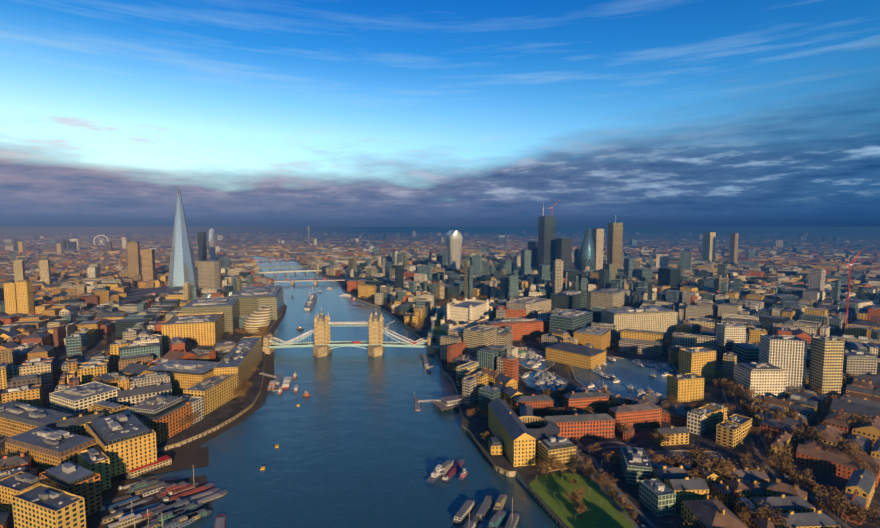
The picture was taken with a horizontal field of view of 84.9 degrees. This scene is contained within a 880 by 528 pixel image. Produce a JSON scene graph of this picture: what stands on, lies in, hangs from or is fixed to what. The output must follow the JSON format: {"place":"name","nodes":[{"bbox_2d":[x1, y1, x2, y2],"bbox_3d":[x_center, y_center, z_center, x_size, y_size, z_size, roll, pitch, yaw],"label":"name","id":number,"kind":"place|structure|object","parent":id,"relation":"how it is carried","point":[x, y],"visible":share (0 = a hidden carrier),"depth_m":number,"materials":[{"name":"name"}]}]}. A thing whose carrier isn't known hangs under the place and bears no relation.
{"place":"outdoors","nodes":[
{"label":"outdoors","id":0,"kind":"place"},
{"bbox_2d":[0,292,850,527],"bbox_3d":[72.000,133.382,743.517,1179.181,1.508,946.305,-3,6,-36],"label":"roads","id":1,"kind":"structure","parent":0,"point":[641,520],"depth_m":402.97,"materials":[{"name":"grey asphalt"}]},
{"bbox_2d":[84,356,819,527],"bbox_3d":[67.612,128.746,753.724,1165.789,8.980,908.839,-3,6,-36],"label":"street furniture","id":2,"kind":"object","parent":1,"relation":"on","point":[589,491],"visible":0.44,"depth_m":339.45,"materials":[{"name":"metal"}]},
{"bbox_2d":[539,388,554,395],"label":"tree","id":3,"kind":"object","parent":1,"relation":"on","point":[549,390],"visible":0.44,"depth_m":528.80,"materials":[{"name":"brown plant"}]},
{"bbox_2d":[614,493,630,506],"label":"tree","id":4,"kind":"object","parent":1,"relation":"on","point":[621,500],"visible":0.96,"depth_m":330.22,"materials":[{"name":"brown plant"}]},
{"bbox_2d":[622,503,633,511],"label":"tree","id":5,"kind":"object","parent":1,"relation":"on","point":[628,506],"visible":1,"depth_m":324.75,"materials":[{"name":"brown plant"}]},
{"bbox_2d":[629,511,636,520],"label":"tree","id":6,"kind":"object","parent":1,"relation":"on","point":[632,515],"visible":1,"depth_m":317.05,"materials":[{"name":"brown plant"}]},
{"bbox_2d":[719,376,731,390],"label":"tree","id":7,"kind":"object","parent":1,"relation":"on","point":[725,380],"visible":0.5,"depth_m":563.16,"materials":[{"name":"brown plant"}]},
{"bbox_2d":[724,380,744,397],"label":"tree","id":8,"kind":"object","parent":1,"relation":"on","point":[740,386],"visible":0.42,"depth_m":541.60,"materials":[{"name":"brown plant"}]},
{"bbox_2d":[724,386,745,401],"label":"tree","id":9,"kind":"object","parent":1,"relation":"on","point":[734,392],"visible":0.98,"depth_m":527.56,"materials":[{"name":"brown plant"}]},
{"bbox_2d":[762,448,774,458],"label":"tree","id":10,"kind":"object","parent":1,"relation":"on","point":[765,451],"visible":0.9,"depth_m":398.18,"materials":[{"name":"brown plant"}]},
{"bbox_2d":[776,465,794,480],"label":"tree","id":11,"kind":"object","parent":1,"relation":"on","point":[786,470],"visible":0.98,"depth_m":365.13,"materials":[{"name":"brown plant"}]},
{"bbox_2d":[786,470,800,484],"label":"tree","id":12,"kind":"object","parent":1,"relation":"on","point":[793,480],"visible":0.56,"depth_m":351.05,"materials":[{"name":"brown plant"}]},
{"bbox_2d":[813,499,828,510],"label":"tree","id":13,"kind":"object","parent":1,"relation":"on","point":[823,506],"visible":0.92,"depth_m":323.35,"materials":[{"name":"brown plant"}]},
{"bbox_2d":[810,482,849,514],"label":"tree","id":14,"kind":"object","parent":1,"relation":"on","point":[840,494],"visible":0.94,"depth_m":323.48,"materials":[{"name":"brown plant"}]},
{"bbox_2d":[0,227,879,527],"bbox_3d":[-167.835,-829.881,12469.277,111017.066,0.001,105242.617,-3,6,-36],"label":"ground","id":15,"kind":"structure","parent":0,"point":[476,427],"depth_m":572.51,"materials":[{"name":"soil"}]},
{"bbox_2d":[0,455,17,470],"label":"tree","id":16,"kind":"object","parent":15,"relation":"on","point":[11,467],"visible":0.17,"depth_m":356.61,"materials":[{"name":"brown plant"}]},
{"bbox_2d":[73,410,94,416],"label":"tree","id":17,"kind":"object","parent":15,"relation":"on","point":[89,412],"visible":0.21,"depth_m":454.82,"materials":[{"name":"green plant"}]},
{"bbox_2d":[175,414,190,430],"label":"tree","id":18,"kind":"object","parent":15,"relation":"on","point":[185,417],"visible":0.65,"depth_m":452.64,"materials":[{"name":"brown plant"}]},
{"bbox_2d":[186,413,199,426],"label":"tree","id":19,"kind":"object","parent":15,"relation":"on","point":[193,416],"visible":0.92,"depth_m":463.72,"materials":[{"name":"brown plant"}]},
{"bbox_2d":[232,384,246,400],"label":"tree","id":20,"kind":"object","parent":15,"relation":"on","point":[241,389],"visible":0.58,"depth_m":530.35,"materials":[{"name":"brown plant"}]},
{"bbox_2d":[230,386,249,401],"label":"tree","id":21,"kind":"object","parent":15,"relation":"on","point":[236,392],"visible":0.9,"depth_m":524.20,"materials":[{"name":"brown plant"}]},
{"bbox_2d":[240,380,252,389],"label":"tree","id":22,"kind":"object","parent":15,"relation":"on","point":[244,385],"visible":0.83,"depth_m":553.52,"materials":[{"name":"brown plant"}]},
{"bbox_2d":[255,258,345,284],"bbox_3d":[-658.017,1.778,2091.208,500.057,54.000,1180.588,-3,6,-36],"label":"bridges","id":23,"kind":"structure","parent":15,"relation":"on","point":[315,282],"depth_m":1898.36,"materials":[{"name":"metal"}]},
{"bbox_2d":[86,255,566,527],"bbox_3d":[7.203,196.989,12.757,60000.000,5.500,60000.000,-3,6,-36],"label":"river thames","id":24,"kind":"structure","parent":15,"relation":"on","point":[358,439],"depth_m":428.88,"materials":[{"name":"liquid"}]},
{"bbox_2d":[100,286,673,527],"bbox_3d":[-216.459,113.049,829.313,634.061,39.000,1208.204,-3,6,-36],"label":"boats","id":25,"kind":"object","parent":24,"relation":"on","point":[178,513],"visible":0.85,"depth_m":355.00,"materials":[{"name":"metal"}]},
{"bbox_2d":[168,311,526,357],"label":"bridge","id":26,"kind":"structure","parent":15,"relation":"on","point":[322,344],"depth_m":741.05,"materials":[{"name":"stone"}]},
{"bbox_2d":[3,184,860,357],"bbox_3d":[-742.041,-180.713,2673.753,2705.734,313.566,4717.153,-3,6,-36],"label":"buildings","id":27,"kind":"structure","parent":15,"relation":"on","point":[206,321],"depth_m":1412.35,"materials":[{"name":"glass"}]},
{"bbox_2d":[0,230,879,527],"bbox_3d":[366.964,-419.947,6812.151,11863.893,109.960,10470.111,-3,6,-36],"label":"city buildings","id":28,"kind":"structure","parent":15,"relation":"on","point":[136,406],"depth_m":667.40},
{"bbox_2d":[428,297,497,341],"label":"tower of london","id":29,"kind":"structure","parent":15,"relation":"on","point":[467,312],"depth_m":930.25,"materials":[{"name":"beige stone"}]},
{"bbox_2d":[466,408,476,420],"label":"tree","id":30,"kind":"object","parent":15,"relation":"on","point":[471,411],"visible":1,"depth_m":478.31,"materials":[{"name":"brown plant"}]},
{"bbox_2d":[477,408,487,418],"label":"tree","id":31,"kind":"object","parent":15,"relation":"on","point":[482,411],"visible":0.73,"depth_m":471.14,"materials":[{"name":"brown plant"}]},
{"bbox_2d":[481,431,489,442],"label":"tree","id":32,"kind":"object","parent":15,"relation":"on","point":[485,436],"visible":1,"depth_m":428.44,"materials":[{"name":"brown plant"}]},
{"bbox_2d":[253,308,725,527],"bbox_3d":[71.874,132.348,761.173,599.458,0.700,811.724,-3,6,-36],"label":"docks and parks","id":33,"kind":"object","parent":15,"relation":"on","point":[626,371],"visible":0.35,"depth_m":409.93,"materials":[{"name":"liquid"}]},
{"bbox_2d":[508,402,519,412],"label":"tree","id":34,"kind":"object","parent":15,"relation":"on","point":[512,408],"visible":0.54,"depth_m":477.33,"materials":[{"name":"brown plant"}]},
{"bbox_2d":[534,457,543,466],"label":"tree","id":35,"kind":"object","parent":15,"relation":"on","point":[540,458],"visible":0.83,"depth_m":384.23,"materials":[{"name":"brown plant"}]},
{"bbox_2d":[534,461,549,476],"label":"tree","id":36,"kind":"object","parent":15,"relation":"on","point":[543,470],"visible":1,"depth_m":370.51,"materials":[{"name":"brown plant"}]},
{"bbox_2d":[545,452,562,474],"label":"tree","id":37,"kind":"object","parent":15,"relation":"on","point":[554,463],"visible":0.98,"depth_m":370.90,"materials":[{"name":"brown plant"}]},
{"bbox_2d":[547,407,564,415],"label":"tree","id":38,"kind":"object","parent":15,"relation":"on","point":[554,413],"visible":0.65,"depth_m":470.31,"materials":[{"name":"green plant"}]},
{"bbox_2d":[551,388,567,403],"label":"tree","id":39,"kind":"object","parent":15,"relation":"on","point":[559,393],"visible":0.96,"depth_m":522.92,"materials":[{"name":"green plant"}]},
{"bbox_2d":[556,462,567,473],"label":"tree","id":40,"kind":"object","parent":15,"relation":"on","point":[563,466],"visible":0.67,"depth_m":375.44,"materials":[{"name":"brown plant"}]},
{"bbox_2d":[561,362,574,372],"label":"tree","id":41,"kind":"object","parent":15,"relation":"on","point":[566,369],"visible":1,"depth_m":613.32,"materials":[{"name":"brown plant"}]},
{"bbox_2d":[568,464,577,474],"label":"tree","id":42,"kind":"object","parent":15,"relation":"on","point":[572,467],"visible":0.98,"depth_m":374.43,"materials":[{"name":"brown plant"}]},
{"bbox_2d":[567,491,582,507],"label":"tree","id":43,"kind":"object","parent":15,"relation":"on","point":[572,496],"visible":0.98,"depth_m":329.96,"materials":[{"name":"brown plant"}]},
{"bbox_2d":[573,484,586,503],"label":"tree","id":44,"kind":"object","parent":15,"relation":"on","point":[581,490],"visible":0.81,"depth_m":333.71,"materials":[{"name":"brown plant"}]},
{"bbox_2d":[575,504,586,518],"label":"tree","id":45,"kind":"object","parent":15,"relation":"on","point":[582,509],"visible":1,"depth_m":318.24,"materials":[{"name":"brown plant"}]},
{"bbox_2d":[571,453,594,475],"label":"tree","id":46,"kind":"object","parent":15,"relation":"on","point":[578,459],"visible":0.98,"depth_m":372.94,"materials":[{"name":"brown plant"}]},
{"bbox_2d":[583,466,596,480],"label":"tree","id":47,"kind":"object","parent":15,"relation":"on","point":[588,471],"visible":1,"depth_m":366.26,"materials":[{"name":"brown plant"}]},
{"bbox_2d":[588,442,601,456],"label":"tree","id":48,"kind":"object","parent":15,"relation":"on","point":[593,448],"visible":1,"depth_m":403.94,"materials":[{"name":"brown plant"}]},
{"bbox_2d":[588,404,601,413],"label":"tree","id":49,"kind":"object","parent":15,"relation":"on","point":[592,409],"visible":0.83,"depth_m":483.61,"materials":[{"name":"brown plant"}]},
{"bbox_2d":[592,475,604,488],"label":"tree","id":50,"kind":"object","parent":15,"relation":"on","point":[599,482],"visible":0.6,"depth_m":353.79,"materials":[{"name":"brown plant"}]},
{"bbox_2d":[599,406,608,413],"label":"tree","id":51,"kind":"object","parent":15,"relation":"on","point":[602,411],"visible":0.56,"depth_m":480.95,"materials":[{"name":"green plant"}]},
{"bbox_2d":[596,468,616,494],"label":"tree","id":52,"kind":"object","parent":15,"relation":"on","point":[604,481],"visible":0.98,"depth_m":346.44,"materials":[{"name":"brown plant"}]},
{"bbox_2d":[600,402,616,413],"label":"tree","id":53,"kind":"object","parent":15,"relation":"on","point":[610,405],"visible":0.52,"depth_m":481.37,"materials":[{"name":"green plant"}]},
{"bbox_2d":[602,451,618,467],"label":"tree","id":54,"kind":"object","parent":15,"relation":"on","point":[607,457],"visible":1,"depth_m":385.12,"materials":[{"name":"brown plant"}]},
{"bbox_2d":[607,488,619,500],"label":"tree","id":55,"kind":"object","parent":15,"relation":"on","point":[611,492],"visible":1,"depth_m":339.65,"materials":[{"name":"brown plant"}]},
{"bbox_2d":[617,421,630,432],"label":"tree","id":56,"kind":"object","parent":15,"relation":"on","point":[626,425],"visible":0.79,"depth_m":438.89,"materials":[{"name":"brown plant"}]},
{"bbox_2d":[623,394,638,404],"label":"tree","id":57,"kind":"object","parent":15,"relation":"on","point":[628,400],"visible":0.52,"depth_m":502.35,"materials":[{"name":"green plant"}]},
{"bbox_2d":[645,448,666,464],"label":"tree","id":58,"kind":"object","parent":15,"relation":"on","point":[656,458],"visible":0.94,"depth_m":377.72,"materials":[{"name":"brown plant"}]},
{"bbox_2d":[650,431,661,444],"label":"tree","id":59,"kind":"object","parent":15,"relation":"on","point":[656,437],"visible":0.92,"depth_m":423.98,"materials":[{"name":"brown plant"}]},
{"bbox_2d":[657,430,675,445],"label":"tree","id":60,"kind":"object","parent":15,"relation":"on","point":[664,438],"visible":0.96,"depth_m":421.49,"materials":[{"name":"brown plant"}]},
{"bbox_2d":[659,400,676,409],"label":"tree","id":61,"kind":"object","parent":15,"relation":"on","point":[666,406],"visible":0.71,"depth_m":482.95,"materials":[{"name":"brown plant"}]},
{"bbox_2d":[662,457,675,467],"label":"tree","id":62,"kind":"object","parent":15,"relation":"on","point":[668,460],"visible":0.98,"depth_m":380.33,"materials":[{"name":"brown plant"}]},
{"bbox_2d":[666,395,680,405],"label":"tree","id":63,"kind":"object","parent":15,"relation":"on","point":[674,400],"visible":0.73,"depth_m":493.72,"materials":[{"name":"brown plant"}]},
{"bbox_2d":[673,450,694,467],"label":"tree","id":64,"kind":"object","parent":15,"relation":"on","point":[685,461],"visible":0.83,"depth_m":372.93,"materials":[{"name":"brown plant"}]},
{"bbox_2d":[683,516,702,527],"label":"tree","id":65,"kind":"object","parent":15,"relation":"on","point":[692,525],"visible":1,"depth_m":299.32,"materials":[{"name":"brown plant"}]},
{"bbox_2d":[686,447,711,465],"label":"tree","id":66,"kind":"object","parent":15,"relation":"on","point":[691,453],"visible":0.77,"depth_m":375.25,"materials":[{"name":"brown plant"}]},
{"bbox_2d":[692,468,705,479],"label":"tree","id":67,"kind":"object","parent":15,"relation":"on","point":[696,471],"visible":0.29,"depth_m":359.62,"materials":[{"name":"brown plant"}]},
{"bbox_2d":[689,400,709,409],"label":"tree","id":68,"kind":"object","parent":15,"relation":"on","point":[695,405],"visible":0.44,"depth_m":478.43,"materials":[{"name":"brown plant"}]},
{"bbox_2d":[691,444,716,462],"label":"tree","id":69,"kind":"object","parent":15,"relation":"on","point":[695,447],"visible":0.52,"depth_m":377.76,"materials":[{"name":"brown plant"}]},
{"bbox_2d":[690,451,731,473],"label":"tree","id":70,"kind":"object","parent":15,"relation":"on","point":[720,464],"visible":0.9,"depth_m":356.02,"materials":[{"name":"brown plant"}]},
{"bbox_2d":[708,493,724,503],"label":"tree","id":71,"kind":"object","parent":15,"relation":"on","point":[716,496],"visible":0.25,"depth_m":328.73,"materials":[{"name":"brown plant"}]},
{"bbox_2d":[712,377,726,393],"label":"tree","id":72,"kind":"object","parent":15,"relation":"on","point":[716,382],"visible":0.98,"depth_m":555.24,"materials":[{"name":"brown plant"}]},
{"bbox_2d":[702,456,738,473],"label":"tree","id":73,"kind":"object","parent":15,"relation":"on","point":[732,466],"visible":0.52,"depth_m":356.96,"materials":[{"name":"brown plant"}]},
{"bbox_2d":[718,470,734,482],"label":"tree","id":74,"kind":"object","parent":15,"relation":"on","point":[724,478],"visible":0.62,"depth_m":351.87,"materials":[{"name":"brown plant"}]},
{"bbox_2d":[721,403,735,414],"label":"tree","id":75,"kind":"object","parent":15,"relation":"on","point":[731,406],"visible":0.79,"depth_m":491.69,"materials":[{"name":"brown plant"}]},
{"bbox_2d":[726,490,743,500],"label":"tree","id":76,"kind":"object","parent":15,"relation":"on","point":[735,495],"visible":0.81,"depth_m":329.09,"materials":[{"name":"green plant"}]},
{"bbox_2d":[740,401,752,415],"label":"tree","id":77,"kind":"object","parent":15,"relation":"on","point":[745,408],"visible":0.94,"depth_m":488.74,"materials":[{"name":"brown plant"}]},
{"bbox_2d":[736,500,756,517],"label":"tree","id":78,"kind":"object","parent":15,"relation":"on","point":[741,507],"visible":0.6,"depth_m":311.02,"materials":[{"name":"brown plant"}]},
{"bbox_2d":[738,452,754,465],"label":"tree","id":79,"kind":"object","parent":15,"relation":"on","point":[748,457],"visible":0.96,"depth_m":385.25,"materials":[{"name":"brown plant"}]},
{"bbox_2d":[738,510,755,525],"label":"tree","id":80,"kind":"object","parent":15,"relation":"on","point":[746,519],"visible":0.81,"depth_m":306.86,"materials":[{"name":"brown plant"}]},
{"bbox_2d":[738,386,758,402],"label":"tree","id":81,"kind":"object","parent":15,"relation":"on","point":[749,393],"visible":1,"depth_m":512.99,"materials":[{"name":"brown plant"}]},
{"bbox_2d":[741,459,770,473],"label":"tree","id":82,"kind":"object","parent":15,"relation":"on","point":[750,467],"visible":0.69,"depth_m":361.93,"materials":[{"name":"brown plant"}]},
{"bbox_2d":[749,426,766,441],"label":"tree","id":83,"kind":"object","parent":15,"relation":"on","point":[754,432],"visible":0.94,"depth_m":432.22,"materials":[{"name":"brown plant"}]},
{"bbox_2d":[746,400,771,416],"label":"tree","id":84,"kind":"object","parent":15,"relation":"on","point":[754,408],"visible":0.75,"depth_m":475.66,"materials":[{"name":"brown plant"}]},
{"bbox_2d":[760,432,777,448],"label":"tree","id":85,"kind":"object","parent":15,"relation":"on","point":[771,440],"visible":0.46,"depth_m":417.51,"materials":[{"name":"brown plant"}]},
{"bbox_2d":[762,453,782,474],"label":"tree","id":86,"kind":"object","parent":15,"relation":"on","point":[770,463],"visible":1,"depth_m":371.32,"materials":[{"name":"brown plant"}]},
{"bbox_2d":[753,500,792,527],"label":"tree","id":87,"kind":"object","parent":15,"relation":"on","point":[760,512],"visible":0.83,"depth_m":301.21,"materials":[{"name":"brown plant"}]},
{"bbox_2d":[773,412,785,421],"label":"tree","id":88,"kind":"object","parent":15,"relation":"on","point":[781,417],"visible":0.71,"depth_m":456.20,"materials":[{"name":"brown plant"}]},
{"bbox_2d":[774,455,788,462],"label":"tree","id":89,"kind":"object","parent":15,"relation":"on","point":[779,458],"visible":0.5,"depth_m":384.48,"materials":[{"name":"brown plant"}]},
{"bbox_2d":[769,445,797,460],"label":"tree","id":90,"kind":"object","parent":15,"relation":"on","point":[785,452],"visible":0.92,"depth_m":387.66,"materials":[{"name":"brown plant"}]},
{"bbox_2d":[777,456,796,468],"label":"tree","id":91,"kind":"object","parent":15,"relation":"on","point":[786,464],"visible":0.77,"depth_m":375.33,"materials":[{"name":"brown plant"}]},
{"bbox_2d":[782,442,797,454],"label":"tree","id":92,"kind":"object","parent":15,"relation":"on","point":[792,449],"visible":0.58,"depth_m":401.02,"materials":[{"name":"brown plant"}]},
{"bbox_2d":[786,409,804,420],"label":"tree","id":93,"kind":"object","parent":15,"relation":"on","point":[794,414],"visible":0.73,"depth_m":461.36,"materials":[{"name":"brown plant"}]},
{"bbox_2d":[791,436,801,447],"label":"tree","id":94,"kind":"object","parent":15,"relation":"on","point":[796,441],"visible":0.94,"depth_m":419.07,"materials":[{"name":"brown plant"}]},
{"bbox_2d":[791,469,814,489],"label":"tree","id":95,"kind":"object","parent":15,"relation":"on","point":[803,479],"visible":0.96,"depth_m":346.40,"materials":[{"name":"brown plant"}]},
{"bbox_2d":[791,421,825,439],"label":"tree","id":96,"kind":"object","parent":15,"relation":"on","point":[813,432],"visible":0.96,"depth_m":418.03,"materials":[{"name":"brown plant"}]},
{"bbox_2d":[801,478,819,496],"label":"tree","id":97,"kind":"object","parent":15,"relation":"on","point":[808,487],"visible":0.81,"depth_m":343.50,"materials":[{"name":"brown plant"}]},
{"bbox_2d":[811,385,823,392],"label":"tree","id":98,"kind":"object","parent":15,"relation":"on","point":[818,390],"visible":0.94,"depth_m":540.50,"materials":[{"name":"brown plant"}]},
{"bbox_2d":[817,416,829,424],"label":"tree","id":99,"kind":"object","parent":15,"relation":"on","point":[820,420],"visible":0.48,"depth_m":456.68,"materials":[{"name":"brown plant"}]},
{"bbox_2d":[827,394,838,403],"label":"tree","id":100,"kind":"object","parent":15,"relation":"on","point":[833,396],"visible":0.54,"depth_m":510.75,"materials":[{"name":"brown plant"}]},
{"bbox_2d":[826,497,841,514],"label":"tree","id":101,"kind":"object","parent":15,"relation":"on","point":[832,503],"visible":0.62,"depth_m":321.02,"materials":[{"name":"brown plant"}]},
{"bbox_2d":[827,498,862,523],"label":"tree","id":102,"kind":"object","parent":15,"relation":"on","point":[844,508],"visible":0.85,"depth_m":313.59,"materials":[{"name":"brown plant"}]},
{"bbox_2d":[829,433,863,452],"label":"tree","id":103,"kind":"object","parent":15,"relation":"on","point":[849,446],"visible":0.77,"depth_m":388.63,"materials":[{"name":"brown plant"}]},
{"bbox_2d":[843,371,858,383],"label":"tree","id":104,"kind":"object","parent":15,"relation":"on","point":[850,375],"visible":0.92,"depth_m":589.71,"materials":[{"name":"brown plant"}]},
{"bbox_2d":[836,439,866,459],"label":"tree","id":105,"kind":"object","parent":15,"relation":"on","point":[854,451],"visible":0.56,"depth_m":382.42,"materials":[{"name":"brown plant"}]},
{"bbox_2d":[839,411,875,427],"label":"tree","id":106,"kind":"object","parent":15,"relation":"on","point":[859,418],"visible":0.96,"depth_m":438.98,"materials":[{"name":"brown plant"}]},
{"bbox_2d":[848,506,879,523],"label":"tree","id":107,"kind":"object","parent":15,"relation":"on","point":[858,515],"visible":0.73,"depth_m":309.55,"materials":[{"name":"brown plant"}]},
{"bbox_2d":[854,456,879,472],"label":"tree","id":108,"kind":"object","parent":15,"relation":"on","point":[864,467],"visible":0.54,"depth_m":361.89,"materials":[{"name":"brown plant"}]},
{"bbox_2d":[862,507,879,527],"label":"tree","id":109,"kind":"object","parent":15,"relation":"on","point":[874,518],"visible":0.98,"depth_m":305.40,"materials":[{"name":"brown plant"}]},
{"bbox_2d":[0,0,879,226],"label":"sky","id":110,"kind":"structure","parent":0,"point":[262,113],"materials":[{"name":"blue"}]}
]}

